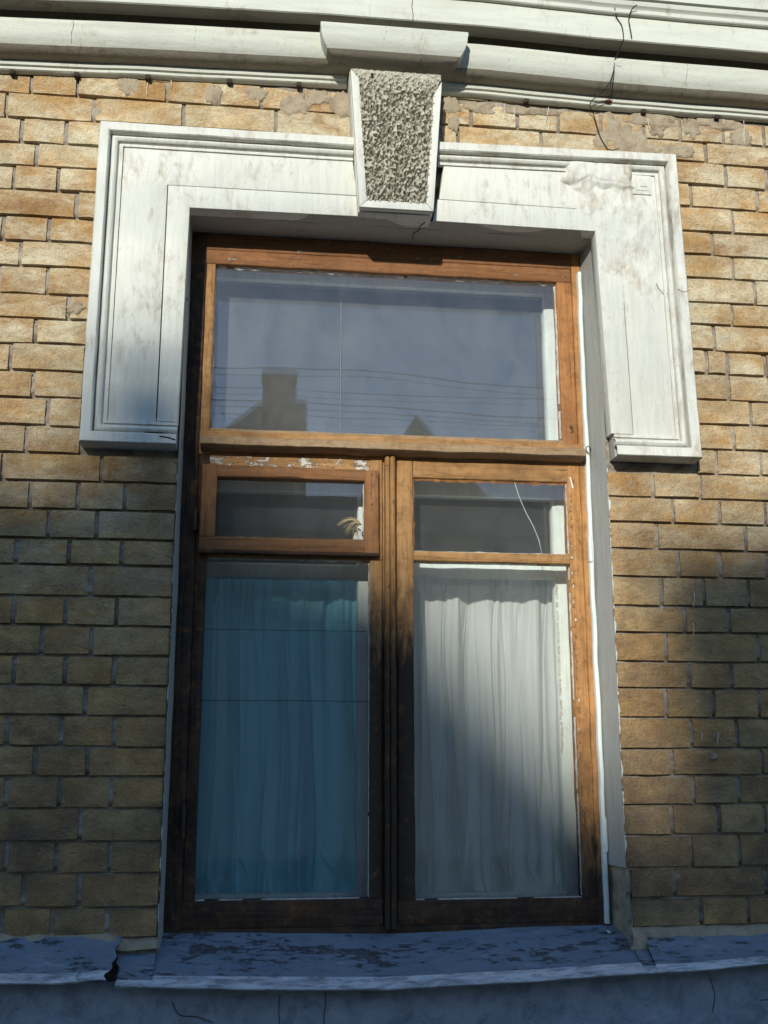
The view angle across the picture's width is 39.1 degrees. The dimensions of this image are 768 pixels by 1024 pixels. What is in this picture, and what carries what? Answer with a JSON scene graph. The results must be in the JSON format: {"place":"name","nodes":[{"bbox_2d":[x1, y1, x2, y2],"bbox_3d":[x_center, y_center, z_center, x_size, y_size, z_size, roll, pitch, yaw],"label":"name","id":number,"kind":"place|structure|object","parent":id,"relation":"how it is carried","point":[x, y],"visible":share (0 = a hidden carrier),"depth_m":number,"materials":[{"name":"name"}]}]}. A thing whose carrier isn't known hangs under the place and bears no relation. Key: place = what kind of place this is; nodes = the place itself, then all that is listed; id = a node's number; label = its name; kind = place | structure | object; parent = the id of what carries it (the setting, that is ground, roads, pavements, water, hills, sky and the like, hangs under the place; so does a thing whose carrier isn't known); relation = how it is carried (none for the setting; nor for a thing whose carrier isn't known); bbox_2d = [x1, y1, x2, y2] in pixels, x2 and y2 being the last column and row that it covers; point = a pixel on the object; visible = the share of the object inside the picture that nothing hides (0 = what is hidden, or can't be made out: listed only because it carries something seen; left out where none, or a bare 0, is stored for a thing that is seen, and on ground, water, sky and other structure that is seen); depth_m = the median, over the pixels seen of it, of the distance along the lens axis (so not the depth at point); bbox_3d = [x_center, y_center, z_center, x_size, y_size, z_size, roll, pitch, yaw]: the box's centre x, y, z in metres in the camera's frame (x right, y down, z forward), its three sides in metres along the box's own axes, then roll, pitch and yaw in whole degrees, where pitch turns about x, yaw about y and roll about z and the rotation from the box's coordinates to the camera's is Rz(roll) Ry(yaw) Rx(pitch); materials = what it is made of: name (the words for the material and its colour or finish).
{"place":"outdoors","nodes":[
{"label":"outdoors","id":0,"kind":"place"},
{"bbox_2d":[158,284,549,923],"bbox_3d":[-0.263,0.729,5.311,5.200,3.600,4.310,2,-13,-7],"label":"room","id":1,"kind":"object","parent":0,"point":[442,366],"visible":0.04,"depth_m":6.42,"materials":[{"name":"clear glass"}]},
{"label":"ground","id":2,"kind":"structure","parent":0,"visible":0},
{"bbox_2d":[0,74,767,981],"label":"brick wall","id":3,"kind":"structure","parent":2,"relation":"on","point":[88,578],"depth_m":2.97,"materials":[{"name":"brown brick"}]},
{"bbox_2d":[0,0,767,122],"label":"cornice","id":4,"kind":"structure","parent":3,"relation":"attached to","point":[698,58],"depth_m":3.22,"materials":[{"name":"paint"}]},
{"bbox_2d":[591,63,614,103],"bbox_3d":[0.669,-1.308,3.301,0.065,0.099,0.070,2,-13,-7],"label":"hanging wire","id":5,"kind":"object","parent":4,"relation":"hanging from","point":[612,86],"visible":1,"depth_m":3.29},
{"bbox_2d":[589,7,623,150],"bbox_3d":[0.688,-1.297,3.284,0.067,0.410,0.157,6,-14,-25],"label":"hanging wire","id":6,"kind":"object","parent":4,"relation":"hanging from","point":[608,84],"visible":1,"depth_m":3.28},
{"bbox_2d":[628,4,636,37],"bbox_3d":[0.747,-1.472,3.244,0.012,0.095,0.038,7,-14,-27],"label":"hanging wire","id":7,"kind":"object","parent":4,"relation":"hanging from","point":[629,18],"visible":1,"depth_m":3.25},
{"bbox_2d":[0,924,767,990],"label":"window sill","id":8,"kind":"structure","parent":3,"relation":"attached to","point":[236,961],"depth_m":2.71,"materials":[{"name":"paint"}]},
{"bbox_2d":[0,965,767,1023],"bbox_3d":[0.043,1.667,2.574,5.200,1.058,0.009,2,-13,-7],"label":"plinth","id":9,"kind":"structure","parent":3,"relation":"attached to","point":[739,995],"depth_m":2.69,"materials":[{"name":"grey concrete"}]},
{"bbox_2d":[163,232,609,933],"bbox_3d":[0.018,0.164,3.109,1.206,1.982,0.218,2,-13,-7],"label":"window","id":10,"kind":"structure","parent":3,"relation":"attached to","point":[385,480],"depth_m":3.07,"materials":[{"name":"brown wood"}]},
{"bbox_2d":[337,517,361,538],"bbox_3d":[-0.101,0.044,3.130,0.074,0.062,0.031,2,-13,-7],"label":"dried sprig","id":11,"kind":"object","parent":10,"relation":"attached to","point":[355,522],"visible":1,"depth_m":3.13,"materials":[{"name":"plant"}]},
{"bbox_2d":[353,530,361,539],"bbox_3d":[-0.079,0.073,3.131,0.031,0.043,0.002,2,-13,-7],"label":"paper scrap","id":12,"kind":"object","parent":10,"relation":"attached to","point":[358,537],"visible":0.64,"depth_m":3.13,"materials":[{"name":"white paper"}]},
{"bbox_2d":[79,121,701,463],"bbox_3d":[0.044,-0.628,3.099,1.724,0.968,0.074,2,-13,-7],"label":"window surround","id":13,"kind":"object","parent":3,"relation":"attached to","point":[157,186],"visible":1,"depth_m":3.11,"materials":[{"name":"white paint"}]},
{"bbox_2d":[347,68,441,222],"bbox_3d":[0.032,-1.072,3.179,0.274,0.452,0.110,2,-13,-7],"label":"keystone","id":14,"kind":"object","parent":3,"relation":"attached to","point":[394,117],"visible":1,"depth_m":3.13,"materials":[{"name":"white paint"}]},
{"bbox_3d":[-0.009,0.241,3.325,1.200,0.006,0.005,2,-13,-7],"label":"curtain rod","id":15,"kind":"object","parent":3,"relation":"attached to","visible":0},
{"bbox_2d":[195,579,356,893],"bbox_3d":[-0.309,0.642,3.154,0.558,0.963,0.086,2,-13,-9],"label":"curtain","id":16,"kind":"object","parent":15,"relation":"hanging from","point":[276,801],"visible":0.72,"depth_m":3.15,"materials":[{"name":"fabric"}]},
{"bbox_2d":[413,578,561,892],"bbox_3d":[0.287,0.666,3.222,0.510,0.954,0.100,2,-13,-7],"label":"curtain","id":17,"kind":"object","parent":15,"relation":"hanging from","point":[487,815],"visible":0.85,"depth_m":3.23,"materials":[{"name":"white fabric"}]}
]}

